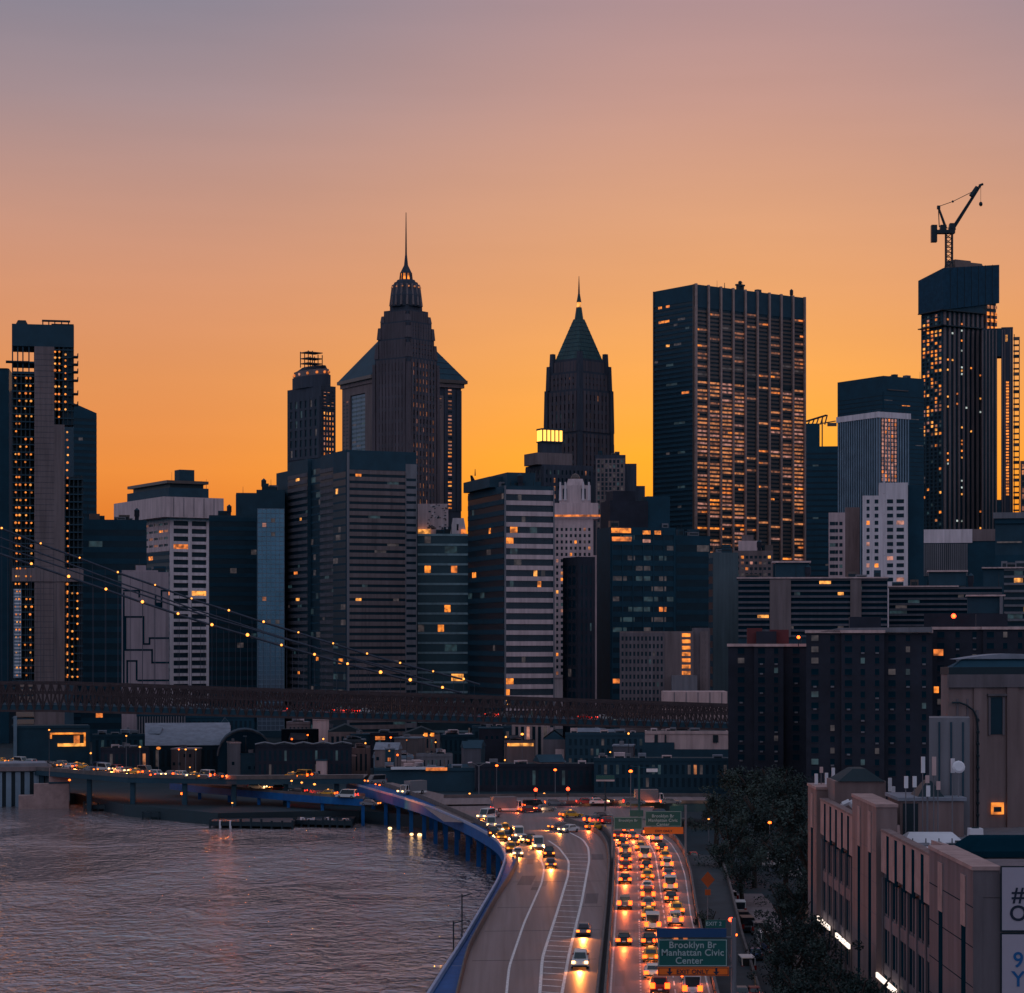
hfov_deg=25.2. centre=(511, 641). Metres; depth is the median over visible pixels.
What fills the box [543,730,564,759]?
gabled house
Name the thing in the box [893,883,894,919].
window
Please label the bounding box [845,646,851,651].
window
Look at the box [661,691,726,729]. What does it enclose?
flat roof hall
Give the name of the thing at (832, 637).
window
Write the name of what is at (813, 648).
window
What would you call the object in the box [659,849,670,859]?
taxi
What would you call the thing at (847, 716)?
window
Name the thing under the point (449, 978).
blue viaduct
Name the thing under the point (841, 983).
tree
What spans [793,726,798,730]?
window
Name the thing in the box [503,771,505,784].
window
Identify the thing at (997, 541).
window
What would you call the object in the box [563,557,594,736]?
brick tower
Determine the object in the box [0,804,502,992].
water
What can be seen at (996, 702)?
slot window
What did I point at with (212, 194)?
sky
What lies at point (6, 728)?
glass tower
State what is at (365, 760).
lamp
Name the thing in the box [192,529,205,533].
window
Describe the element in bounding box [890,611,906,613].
window
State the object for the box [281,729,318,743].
brick warehouse
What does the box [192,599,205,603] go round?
window
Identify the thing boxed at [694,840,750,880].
tree
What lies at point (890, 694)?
window
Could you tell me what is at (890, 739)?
window
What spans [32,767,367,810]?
elevated road
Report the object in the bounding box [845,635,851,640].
window
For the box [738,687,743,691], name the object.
window
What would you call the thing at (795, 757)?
window
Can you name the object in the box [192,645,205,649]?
window
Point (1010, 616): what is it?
window
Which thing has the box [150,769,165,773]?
sport utility car
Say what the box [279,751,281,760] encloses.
window
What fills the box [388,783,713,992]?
highway
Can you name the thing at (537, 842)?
van
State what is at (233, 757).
shed
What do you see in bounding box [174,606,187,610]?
window
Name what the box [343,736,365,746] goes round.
shop building
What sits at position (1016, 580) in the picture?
window
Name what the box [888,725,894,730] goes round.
window
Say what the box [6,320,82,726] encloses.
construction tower
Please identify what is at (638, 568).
window
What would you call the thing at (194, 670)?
window
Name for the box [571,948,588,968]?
sport utility car
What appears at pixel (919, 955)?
window
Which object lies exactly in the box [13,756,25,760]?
van
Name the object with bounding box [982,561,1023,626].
banded tower
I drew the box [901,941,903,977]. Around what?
window
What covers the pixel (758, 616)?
window
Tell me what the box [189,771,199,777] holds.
taxi
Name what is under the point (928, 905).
window
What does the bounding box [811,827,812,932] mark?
slit window
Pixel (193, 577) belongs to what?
window
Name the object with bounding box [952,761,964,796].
satellite dish
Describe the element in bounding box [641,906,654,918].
taxi
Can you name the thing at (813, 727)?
window
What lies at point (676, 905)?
taxi
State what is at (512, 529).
window
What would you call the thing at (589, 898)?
road patches
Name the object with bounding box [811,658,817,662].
window
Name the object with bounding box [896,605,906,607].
window
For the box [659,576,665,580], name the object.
window
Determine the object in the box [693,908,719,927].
tree
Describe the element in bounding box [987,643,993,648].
window
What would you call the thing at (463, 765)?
shed
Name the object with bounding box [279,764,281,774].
window
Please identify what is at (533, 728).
window
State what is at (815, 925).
tree
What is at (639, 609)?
window
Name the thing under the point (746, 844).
tree
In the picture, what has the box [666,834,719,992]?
edge wall
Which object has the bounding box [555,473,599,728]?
ornate stone building
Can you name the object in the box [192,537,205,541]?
window
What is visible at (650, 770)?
signal mast
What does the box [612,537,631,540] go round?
window
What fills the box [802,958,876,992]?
tree
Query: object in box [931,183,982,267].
tower crane
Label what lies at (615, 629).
window
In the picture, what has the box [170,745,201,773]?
shed
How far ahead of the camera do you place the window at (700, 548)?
1003.47 m
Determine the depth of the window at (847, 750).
558.58 m
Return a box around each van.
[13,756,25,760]
[96,762,112,770]
[137,765,151,773]
[199,769,214,778]
[296,769,312,776]
[335,789,358,798]
[364,774,386,783]
[477,808,496,818]
[485,815,495,827]
[513,825,523,837]
[522,799,542,806]
[531,835,543,849]
[639,846,650,859]
[644,911,660,930]
[650,834,662,841]
[663,874,677,890]
[682,976,702,992]
[735,899,746,909]
[738,954,756,972]
[739,915,754,930]
[756,930,772,948]
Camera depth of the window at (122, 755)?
701.13 m
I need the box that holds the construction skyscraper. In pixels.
[918,259,998,529]
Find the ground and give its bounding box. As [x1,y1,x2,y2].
[0,685,849,992]
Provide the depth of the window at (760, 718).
599.12 m
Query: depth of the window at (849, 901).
287.18 m
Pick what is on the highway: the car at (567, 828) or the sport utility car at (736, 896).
the car at (567, 828)
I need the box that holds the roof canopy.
[949,835,1023,858]
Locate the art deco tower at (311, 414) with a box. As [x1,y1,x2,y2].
[287,350,335,470]
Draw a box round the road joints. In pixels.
[476,859,599,960]
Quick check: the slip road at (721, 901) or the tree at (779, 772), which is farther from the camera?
the tree at (779, 772)
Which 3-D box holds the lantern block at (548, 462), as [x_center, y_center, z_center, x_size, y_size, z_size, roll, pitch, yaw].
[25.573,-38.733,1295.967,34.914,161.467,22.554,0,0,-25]
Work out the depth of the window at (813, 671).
561.18 m
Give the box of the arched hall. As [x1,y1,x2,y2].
[217,727,268,774]
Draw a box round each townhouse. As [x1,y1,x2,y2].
[286,719,309,728]
[313,719,328,743]
[328,723,362,742]
[402,726,439,752]
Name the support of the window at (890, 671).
in the brick housing tower at (868, 693)
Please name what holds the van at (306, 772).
on the elevated road at (234, 781)
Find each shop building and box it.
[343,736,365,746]
[352,743,369,775]
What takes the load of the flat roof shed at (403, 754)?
on the ground
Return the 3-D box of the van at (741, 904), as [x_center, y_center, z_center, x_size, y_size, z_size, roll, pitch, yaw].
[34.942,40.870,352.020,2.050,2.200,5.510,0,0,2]
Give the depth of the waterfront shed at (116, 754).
701.42 m
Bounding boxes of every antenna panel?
[815,774,817,783]
[888,778,891,791]
[904,776,907,832]
[913,776,916,831]
[921,757,924,831]
[925,775,928,831]
[926,785,929,831]
[932,757,935,831]
[936,781,939,831]
[951,758,954,831]
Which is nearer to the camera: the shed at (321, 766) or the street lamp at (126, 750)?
the shed at (321, 766)
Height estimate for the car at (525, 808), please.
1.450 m
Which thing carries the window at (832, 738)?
in the brick housing tower at (868, 693)
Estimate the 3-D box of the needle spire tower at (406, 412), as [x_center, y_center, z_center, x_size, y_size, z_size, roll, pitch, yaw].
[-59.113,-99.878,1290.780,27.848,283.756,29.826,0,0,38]
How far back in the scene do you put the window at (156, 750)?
735.50 m
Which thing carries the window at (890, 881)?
in the pier facade building at (913, 916)
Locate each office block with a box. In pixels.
[81,508,146,741]
[209,493,255,729]
[417,504,467,739]
[565,728,644,761]
[676,529,709,630]
[709,541,737,718]
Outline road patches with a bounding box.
[517,854,653,985]
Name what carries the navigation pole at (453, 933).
in the water
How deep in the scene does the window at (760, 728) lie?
599.12 m
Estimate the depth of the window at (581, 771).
640.42 m
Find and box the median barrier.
[564,817,615,992]
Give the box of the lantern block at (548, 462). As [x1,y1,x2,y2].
[524,428,592,502]
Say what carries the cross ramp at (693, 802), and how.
on the ground
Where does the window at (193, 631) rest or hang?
in the office tower at (179, 510)
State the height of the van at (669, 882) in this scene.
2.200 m
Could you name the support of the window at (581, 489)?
in the ornate stone building at (576, 512)
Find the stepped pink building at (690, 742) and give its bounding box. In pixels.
[645,727,727,756]
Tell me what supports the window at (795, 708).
in the brick housing tower at (766, 698)
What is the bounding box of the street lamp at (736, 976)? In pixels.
[736,934,736,992]
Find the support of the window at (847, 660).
in the brick housing tower at (868, 693)
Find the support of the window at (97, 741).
in the waterfront shed at (101, 738)
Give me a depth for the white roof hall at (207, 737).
741.33 m
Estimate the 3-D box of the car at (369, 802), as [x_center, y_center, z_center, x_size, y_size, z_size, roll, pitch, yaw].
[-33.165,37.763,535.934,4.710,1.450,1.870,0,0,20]
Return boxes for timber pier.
[83,802,104,810]
[141,811,160,819]
[209,817,296,828]
[293,816,355,827]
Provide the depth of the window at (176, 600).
1153.29 m
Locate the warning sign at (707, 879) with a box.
[701,872,714,919]
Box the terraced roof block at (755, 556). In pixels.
[734,535,772,576]
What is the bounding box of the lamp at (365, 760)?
[365,742,365,779]
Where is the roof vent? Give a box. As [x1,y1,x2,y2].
[841,799,851,807]
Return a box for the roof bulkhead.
[827,767,885,809]
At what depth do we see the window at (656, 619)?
955.06 m
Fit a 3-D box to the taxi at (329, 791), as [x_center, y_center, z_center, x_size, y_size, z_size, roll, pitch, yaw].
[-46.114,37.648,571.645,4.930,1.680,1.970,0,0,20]
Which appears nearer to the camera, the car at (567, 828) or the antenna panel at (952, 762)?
the antenna panel at (952, 762)
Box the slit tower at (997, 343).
[982,327,1019,528]
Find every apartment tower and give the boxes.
[829,507,859,576]
[863,474,923,626]
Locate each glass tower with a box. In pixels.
[0,368,15,742]
[65,403,96,723]
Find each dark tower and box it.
[806,415,837,576]
[838,374,923,484]
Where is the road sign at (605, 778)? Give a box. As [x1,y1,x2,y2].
[596,775,613,810]
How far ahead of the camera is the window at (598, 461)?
1249.59 m
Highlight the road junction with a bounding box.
[423,806,653,823]
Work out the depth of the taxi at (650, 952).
264.10 m
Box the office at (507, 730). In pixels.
[472,724,511,761]
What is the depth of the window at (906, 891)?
246.30 m
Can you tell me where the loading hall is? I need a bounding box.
[504,735,534,761]
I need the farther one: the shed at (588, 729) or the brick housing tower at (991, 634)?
the shed at (588, 729)
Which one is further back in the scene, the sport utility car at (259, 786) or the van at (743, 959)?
the sport utility car at (259, 786)
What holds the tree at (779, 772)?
on the ground
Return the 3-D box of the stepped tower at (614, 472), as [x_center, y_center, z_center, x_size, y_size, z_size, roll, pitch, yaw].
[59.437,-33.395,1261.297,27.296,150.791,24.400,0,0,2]
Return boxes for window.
[89,541,101,546]
[96,740,98,761]
[110,754,112,770]
[115,754,117,771]
[121,754,123,766]
[132,754,134,767]
[137,754,139,764]
[143,754,145,764]
[150,750,152,766]
[156,750,157,766]
[161,750,164,766]
[167,750,169,765]
[174,521,187,525]
[174,529,187,533]
[174,536,187,540]
[174,544,187,548]
[174,552,187,556]
[174,560,187,564]
[174,567,187,571]
[174,575,187,579]
[174,583,187,587]
[174,591,187,595]
[174,598,187,602]
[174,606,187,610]
[174,614,187,618]
[174,622,187,626]
[174,630,187,633]
[174,637,187,641]
[174,645,187,649]
[174,653,187,657]
[174,661,187,664]
[174,668,187,672]
[174,676,187,680]
[192,521,205,525]
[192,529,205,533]
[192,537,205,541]
[192,545,205,549]
[192,552,205,556]
[192,560,205,564]
[192,568,205,572]
[192,575,205,579]
[192,583,205,587]
[192,591,205,595]
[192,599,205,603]
[192,606,205,610]
[192,614,205,618]
[192,622,205,626]
[192,630,205,633]
[192,637,205,641]
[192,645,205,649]
[192,653,205,657]
[192,661,205,664]
[192,668,205,672]
[192,676,205,680]
[201,750,203,765]
[207,750,209,765]
[213,750,215,765]
[230,568,236,572]
[258,509,283,655]
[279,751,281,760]
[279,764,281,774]
[284,751,286,760]
[284,764,286,773]
[330,750,332,760]
[330,764,332,773]
[343,396,451,489]
[360,754,361,770]
[375,550,385,552]
[375,736,384,739]
[387,482,398,484]
[418,625,423,631]
[425,536,430,542]
[425,566,430,572]
[426,767,446,770]
[438,625,443,631]
[444,605,450,611]
[445,546,456,552]
[445,644,456,650]
[451,566,456,572]
[451,674,462,680]
[479,771,481,784]
[485,771,487,784]
[491,771,493,784]
[497,771,499,784]
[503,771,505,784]
[506,538,512,543]
[506,678,512,683]
[507,743,532,745]
[509,771,511,784]
[510,527,516,532]
[510,549,516,553]
[514,559,520,564]
[515,771,517,784]
[521,771,523,784]
[527,470,589,483]
[527,727,529,738]
[527,771,529,784]
[530,527,536,532]
[532,727,534,739]
[532,771,535,784]
[538,727,540,754]
[538,771,540,784]
[544,771,546,784]
[550,771,552,784]
[556,528,589,605]
[556,771,558,784]
[562,770,564,784]
[568,770,570,784]
[574,770,576,784]
[580,770,582,784]
[581,489,585,498]
[586,770,588,784]
[592,770,593,784]
[597,460,622,494]
[611,528,630,532]
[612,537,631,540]
[613,576,626,580]
[613,627,626,631]
[620,617,634,621]
[628,607,649,611]
[636,566,649,570]
[636,576,649,580]
[637,636,662,640]
[643,539,650,542]
[644,597,657,600]
[652,587,665,590]
[652,617,665,621]
[654,308,802,559]
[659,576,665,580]
[659,607,665,611]
[682,633,689,636]
[682,652,689,655]
[682,658,689,661]
[682,671,689,674]
[697,545,708,551]
[738,648,743,653]
[738,658,743,662]
[738,668,743,672]
[738,677,743,682]
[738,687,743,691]
[738,697,743,701]
[738,706,743,711]
[738,716,743,720]
[738,725,743,730]
[738,735,743,739]
[738,745,743,749]
[738,754,743,759]
[757,615,768,617]
[758,648,764,653]
[758,658,764,662]
[758,668,764,672]
[758,677,764,682]
[758,687,764,691]
[758,697,764,701]
[758,706,764,711]
[758,716,764,721]
[758,726,764,730]
[758,736,764,740]
[758,745,764,750]
[758,755,764,759]
[793,648,798,653]
[793,658,798,662]
[793,668,798,672]
[793,677,798,682]
[793,687,798,691]
[793,697,798,701]
[793,706,798,711]
[793,716,798,720]
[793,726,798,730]
[793,735,798,740]
[793,745,798,749]
[793,755,798,759]
[811,635,817,640]
[811,646,817,651]
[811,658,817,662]
[811,669,817,674]
[811,680,817,685]
[811,691,817,696]
[811,703,817,707]
[811,714,817,719]
[811,725,817,730]
[811,736,817,741]
[811,748,817,752]
[811,759,817,764]
[811,770,817,775]
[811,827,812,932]
[819,581,830,583]
[830,635,834,640]
[830,646,834,651]
[830,669,834,674]
[830,680,834,685]
[830,691,834,696]
[830,714,834,719]
[830,725,834,730]
[830,736,834,741]
[830,759,834,764]
[835,890,835,919]
[841,895,841,924]
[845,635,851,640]
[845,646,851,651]
[845,658,851,662]
[845,669,851,674]
[845,680,851,685]
[845,692,851,696]
[845,703,851,708]
[845,714,851,719]
[845,725,851,730]
[845,737,851,741]
[845,748,851,753]
[845,759,851,764]
[847,900,847,929]
[849,857,849,886]
[849,901,849,931]
[858,846,859,977]
[868,852,870,983]
[885,878,886,913]
[885,929,886,962]
[888,635,894,640]
[888,646,894,651]
[888,658,894,662]
[888,669,894,674]
[888,680,894,685]
[888,692,894,696]
[888,703,894,708]
[888,714,894,719]
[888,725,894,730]
[888,737,894,741]
[888,748,894,753]
[888,759,894,764]
[888,770,894,775]
[888,881,890,914]
[888,931,888,964]
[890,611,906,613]
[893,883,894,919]
[893,935,894,969]
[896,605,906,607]
[896,886,898,920]
[896,937,896,971]
[901,888,903,925]
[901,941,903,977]
[905,891,906,927]
[905,944,905,979]
[908,600,919,602]
[910,894,911,931]
[910,948,911,984]
[914,897,916,933]
[914,951,914,986]
[919,899,920,938]
[919,955,920,992]
[922,635,925,685]
[923,314,940,529]
[923,903,925,940]
[923,958,923,992]
[928,905,928,943]
[928,962,928,992]
[934,649,942,655]
[934,687,938,692]
[937,632,943,636]
[937,643,943,648]
[937,654,943,659]
[938,910,941,992]
[961,925,965,992]
[972,643,976,648]
[987,632,993,636]
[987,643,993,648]
[991,697,1001,733]
[991,802,1003,814]
[997,541,1021,542]
[1008,614,1022,618]
[1014,571,1022,574]
[1014,578,1022,582]
[1022,476,1023,504]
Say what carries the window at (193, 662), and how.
in the office tower at (179, 510)
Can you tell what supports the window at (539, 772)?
in the long warehouse at (523, 776)
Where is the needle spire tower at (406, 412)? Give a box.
[372,221,441,533]
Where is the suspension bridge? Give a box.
[0,527,727,730]
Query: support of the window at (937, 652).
in the brick housing tower at (991, 634)
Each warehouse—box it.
[255,741,351,774]
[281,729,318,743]
[370,729,397,767]
[475,759,593,791]
[594,752,727,793]
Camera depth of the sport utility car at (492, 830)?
433.98 m
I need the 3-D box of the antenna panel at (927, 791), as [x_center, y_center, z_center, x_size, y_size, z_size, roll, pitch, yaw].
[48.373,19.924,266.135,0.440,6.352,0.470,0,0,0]
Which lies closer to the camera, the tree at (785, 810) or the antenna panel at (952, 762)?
the antenna panel at (952, 762)
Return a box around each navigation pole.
[453,921,460,950]
[461,893,471,937]
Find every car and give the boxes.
[48,762,61,766]
[57,760,67,766]
[62,763,75,768]
[83,766,98,770]
[108,764,121,770]
[113,767,128,772]
[143,771,153,776]
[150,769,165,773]
[162,770,174,773]
[174,770,189,777]
[215,773,224,778]
[247,784,266,788]
[267,785,282,790]
[288,787,307,791]
[359,708,371,712]
[360,799,380,805]
[487,826,497,836]
[494,824,503,830]
[508,836,519,844]
[512,847,522,856]
[518,805,540,811]
[519,834,525,842]
[525,833,534,844]
[535,804,555,811]
[543,845,554,856]
[544,799,565,804]
[545,857,556,867]
[547,822,566,829]
[557,824,579,832]
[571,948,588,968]
[576,798,594,804]
[576,922,590,935]
[583,814,600,822]
[589,798,608,804]
[593,795,614,803]
[594,812,610,816]
[597,816,613,823]
[613,830,622,837]
[616,931,631,944]
[617,894,631,908]
[618,837,627,845]
[619,844,630,854]
[619,860,631,869]
[619,873,630,882]
[620,853,631,862]
[623,797,644,804]
[627,831,637,838]
[640,860,651,869]
[641,880,653,890]
[641,886,654,899]
[641,897,654,907]
[641,932,656,944]
[644,963,657,977]
[650,974,669,992]
[656,842,667,850]
[660,798,680,804]
[661,857,672,868]
[662,868,674,877]
[664,891,677,901]
[667,910,683,925]
[687,851,697,854]
[733,890,738,898]
[737,986,748,992]
[738,910,748,914]
[747,986,762,992]
[749,920,763,934]
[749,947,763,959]
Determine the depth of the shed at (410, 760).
680.40 m
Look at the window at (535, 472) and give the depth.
1287.37 m
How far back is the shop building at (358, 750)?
712.15 m
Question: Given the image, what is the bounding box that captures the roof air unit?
[967,827,982,835]
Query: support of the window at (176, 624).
in the office tower at (179, 510)
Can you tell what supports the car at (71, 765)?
on the elevated road at (234, 781)
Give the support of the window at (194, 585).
in the office tower at (179, 510)
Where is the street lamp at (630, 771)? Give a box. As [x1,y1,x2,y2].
[629,770,632,809]
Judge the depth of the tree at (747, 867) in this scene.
364.21 m
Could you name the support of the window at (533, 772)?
in the long warehouse at (523, 776)
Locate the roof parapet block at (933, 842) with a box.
[931,840,947,844]
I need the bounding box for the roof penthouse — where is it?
[885,780,966,836]
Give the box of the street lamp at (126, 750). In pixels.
[126,735,126,766]
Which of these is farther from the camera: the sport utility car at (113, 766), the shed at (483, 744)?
the shed at (483, 744)
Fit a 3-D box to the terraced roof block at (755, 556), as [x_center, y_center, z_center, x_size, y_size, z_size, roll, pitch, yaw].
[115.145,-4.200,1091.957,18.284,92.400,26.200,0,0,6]
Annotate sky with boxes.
[0,0,1023,533]
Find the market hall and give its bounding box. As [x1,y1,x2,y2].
[13,716,89,766]
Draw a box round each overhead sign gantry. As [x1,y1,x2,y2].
[611,805,686,861]
[655,918,735,992]
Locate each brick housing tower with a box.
[727,628,805,800]
[805,617,932,806]
[932,614,1023,715]
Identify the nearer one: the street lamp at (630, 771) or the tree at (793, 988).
the tree at (793, 988)
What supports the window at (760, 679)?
in the brick housing tower at (766, 698)
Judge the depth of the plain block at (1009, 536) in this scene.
1119.07 m
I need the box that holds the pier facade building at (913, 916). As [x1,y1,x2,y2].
[807,783,1023,992]
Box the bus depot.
[374,762,474,790]
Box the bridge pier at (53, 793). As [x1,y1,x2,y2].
[19,767,69,808]
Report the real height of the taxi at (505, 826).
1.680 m
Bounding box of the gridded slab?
[653,281,805,576]
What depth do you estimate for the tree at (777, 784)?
469.45 m
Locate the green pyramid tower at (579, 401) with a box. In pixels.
[544,282,613,554]
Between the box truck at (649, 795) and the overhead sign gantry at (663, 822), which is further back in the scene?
the box truck at (649, 795)
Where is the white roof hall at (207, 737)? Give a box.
[145,722,230,771]
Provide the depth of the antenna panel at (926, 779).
266.26 m
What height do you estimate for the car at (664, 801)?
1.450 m
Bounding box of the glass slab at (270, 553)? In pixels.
[256,478,284,737]
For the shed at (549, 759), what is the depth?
646.77 m
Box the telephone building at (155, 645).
[122,558,168,729]
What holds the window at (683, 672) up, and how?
in the apartment building at (653, 664)
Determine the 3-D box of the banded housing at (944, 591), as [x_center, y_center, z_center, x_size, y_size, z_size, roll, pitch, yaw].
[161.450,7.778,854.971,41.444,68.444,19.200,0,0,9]
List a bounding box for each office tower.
[114,470,223,705]
[276,450,416,736]
[597,491,675,728]
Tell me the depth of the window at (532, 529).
903.35 m
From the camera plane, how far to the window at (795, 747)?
601.32 m
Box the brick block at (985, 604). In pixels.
[924,595,1004,626]
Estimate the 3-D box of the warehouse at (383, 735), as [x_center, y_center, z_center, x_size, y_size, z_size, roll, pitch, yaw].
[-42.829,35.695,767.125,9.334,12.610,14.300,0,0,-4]
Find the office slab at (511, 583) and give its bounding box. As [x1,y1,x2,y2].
[463,472,554,732]
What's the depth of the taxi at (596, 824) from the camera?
449.18 m
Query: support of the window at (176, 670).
in the office tower at (179, 510)
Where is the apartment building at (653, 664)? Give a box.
[620,625,709,731]
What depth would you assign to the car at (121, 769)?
610.92 m
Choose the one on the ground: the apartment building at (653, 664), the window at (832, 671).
the apartment building at (653, 664)
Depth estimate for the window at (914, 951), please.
240.83 m
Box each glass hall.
[136,714,184,732]
[185,703,253,730]
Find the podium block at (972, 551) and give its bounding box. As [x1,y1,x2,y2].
[924,529,994,586]
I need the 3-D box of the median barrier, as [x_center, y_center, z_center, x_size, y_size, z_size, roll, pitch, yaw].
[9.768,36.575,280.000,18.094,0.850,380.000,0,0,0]
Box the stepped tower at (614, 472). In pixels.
[595,448,644,554]
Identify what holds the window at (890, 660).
in the brick housing tower at (868, 693)
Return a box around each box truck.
[397,780,426,794]
[490,796,522,811]
[634,789,663,803]
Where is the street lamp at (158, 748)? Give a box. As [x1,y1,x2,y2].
[156,747,160,769]
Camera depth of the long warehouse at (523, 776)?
640.20 m
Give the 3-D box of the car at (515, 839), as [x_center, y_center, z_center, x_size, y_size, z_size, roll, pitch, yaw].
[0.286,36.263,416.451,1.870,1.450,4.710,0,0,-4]
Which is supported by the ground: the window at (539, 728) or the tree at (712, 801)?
the tree at (712, 801)
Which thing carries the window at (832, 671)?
in the brick housing tower at (868, 693)
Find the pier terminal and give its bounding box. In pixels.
[0,761,51,806]
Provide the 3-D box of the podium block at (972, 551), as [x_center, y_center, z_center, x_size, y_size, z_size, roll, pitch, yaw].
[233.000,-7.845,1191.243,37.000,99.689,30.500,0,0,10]
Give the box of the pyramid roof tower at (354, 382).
[337,342,467,526]
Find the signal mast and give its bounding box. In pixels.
[630,766,657,809]
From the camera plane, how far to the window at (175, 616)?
1152.87 m
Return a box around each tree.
[682,794,737,845]
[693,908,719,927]
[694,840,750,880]
[699,764,756,822]
[709,795,772,853]
[716,766,787,831]
[717,822,764,875]
[720,832,776,887]
[720,856,774,898]
[730,793,782,863]
[745,764,807,831]
[745,921,800,979]
[747,967,804,992]
[752,794,807,864]
[752,831,806,899]
[752,934,811,989]
[753,881,801,930]
[754,897,822,960]
[757,774,824,836]
[765,822,807,908]
[767,877,807,935]
[771,966,834,992]
[775,911,849,970]
[776,934,863,991]
[800,977,875,992]
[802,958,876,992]
[807,981,845,992]
[826,966,897,992]
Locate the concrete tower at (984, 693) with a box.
[940,654,1023,827]
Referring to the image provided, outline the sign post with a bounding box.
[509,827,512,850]
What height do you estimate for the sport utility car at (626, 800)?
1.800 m
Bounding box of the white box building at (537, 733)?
[512,725,549,755]
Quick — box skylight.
[903,832,960,842]
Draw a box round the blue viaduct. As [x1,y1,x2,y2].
[346,782,517,992]
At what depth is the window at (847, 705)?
558.58 m
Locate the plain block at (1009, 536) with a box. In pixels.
[993,512,1023,566]
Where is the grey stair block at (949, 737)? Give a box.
[929,716,969,834]
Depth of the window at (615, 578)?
950.87 m
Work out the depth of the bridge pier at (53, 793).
615.19 m
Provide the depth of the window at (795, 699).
601.32 m
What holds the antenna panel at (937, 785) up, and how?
on the pier facade building at (913, 916)
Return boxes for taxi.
[76,763,87,768]
[126,768,143,773]
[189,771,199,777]
[284,771,297,774]
[317,789,337,793]
[495,830,506,839]
[501,822,509,829]
[506,841,516,850]
[559,809,583,817]
[585,821,605,829]
[635,840,645,850]
[641,868,653,879]
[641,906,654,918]
[642,946,657,961]
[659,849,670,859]
[670,901,684,913]
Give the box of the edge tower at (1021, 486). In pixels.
[1020,461,1023,511]
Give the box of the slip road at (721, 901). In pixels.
[687,855,761,992]
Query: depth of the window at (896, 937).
252.08 m
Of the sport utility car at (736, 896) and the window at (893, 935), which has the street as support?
the sport utility car at (736, 896)
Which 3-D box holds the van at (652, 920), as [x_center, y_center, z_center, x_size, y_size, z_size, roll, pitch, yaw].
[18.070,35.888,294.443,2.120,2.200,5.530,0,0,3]
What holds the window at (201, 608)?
in the office tower at (179, 510)
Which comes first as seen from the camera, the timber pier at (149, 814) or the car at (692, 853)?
the car at (692, 853)
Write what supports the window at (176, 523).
in the office tower at (179, 510)
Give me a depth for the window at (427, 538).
980.10 m
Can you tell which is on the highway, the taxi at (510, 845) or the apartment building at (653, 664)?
the taxi at (510, 845)
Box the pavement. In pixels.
[737,894,859,992]
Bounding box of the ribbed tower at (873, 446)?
[836,403,910,574]
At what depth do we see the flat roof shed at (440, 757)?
694.16 m
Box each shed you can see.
[92,729,145,764]
[101,743,148,771]
[119,742,137,746]
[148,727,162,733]
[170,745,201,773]
[226,738,240,774]
[240,749,254,774]
[288,733,306,743]
[315,759,327,773]
[350,731,369,742]
[352,754,355,773]
[373,742,402,766]
[374,750,413,766]
[384,744,394,766]
[394,734,425,758]
[401,757,423,766]
[416,749,452,765]
[441,729,474,763]
[446,764,468,767]
[460,741,481,767]
[468,740,485,761]
[478,724,502,761]
[533,754,564,763]
[578,728,599,731]
[612,741,634,756]
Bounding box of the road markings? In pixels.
[505,832,709,992]
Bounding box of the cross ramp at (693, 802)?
[442,793,719,825]
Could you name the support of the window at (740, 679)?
in the brick housing tower at (766, 698)
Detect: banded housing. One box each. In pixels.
[737,557,888,643]
[888,570,1001,626]
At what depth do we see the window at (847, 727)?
558.58 m
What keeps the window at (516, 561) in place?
in the office slab at (511, 583)
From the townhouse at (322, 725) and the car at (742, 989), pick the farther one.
the townhouse at (322, 725)
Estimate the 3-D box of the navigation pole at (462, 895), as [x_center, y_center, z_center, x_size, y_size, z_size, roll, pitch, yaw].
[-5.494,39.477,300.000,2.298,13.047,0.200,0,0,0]
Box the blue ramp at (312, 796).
[170,783,364,825]
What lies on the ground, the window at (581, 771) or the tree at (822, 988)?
the tree at (822, 988)
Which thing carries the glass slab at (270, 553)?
on the ground
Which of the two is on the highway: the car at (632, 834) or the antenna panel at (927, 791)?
the car at (632, 834)
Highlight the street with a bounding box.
[743,931,782,992]
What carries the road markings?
on the highway
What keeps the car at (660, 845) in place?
on the highway
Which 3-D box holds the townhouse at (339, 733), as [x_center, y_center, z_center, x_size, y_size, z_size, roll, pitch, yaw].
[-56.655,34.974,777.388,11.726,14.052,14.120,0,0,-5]
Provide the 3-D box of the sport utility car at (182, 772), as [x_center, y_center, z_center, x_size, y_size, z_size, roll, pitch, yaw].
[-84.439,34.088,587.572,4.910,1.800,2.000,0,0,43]
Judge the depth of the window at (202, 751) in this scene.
737.83 m
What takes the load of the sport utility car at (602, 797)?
on the cross ramp at (693, 802)
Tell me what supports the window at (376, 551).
in the office tower at (350, 548)
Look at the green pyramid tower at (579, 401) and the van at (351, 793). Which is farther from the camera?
the green pyramid tower at (579, 401)
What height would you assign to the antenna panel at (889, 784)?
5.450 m
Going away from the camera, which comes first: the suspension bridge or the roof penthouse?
the roof penthouse

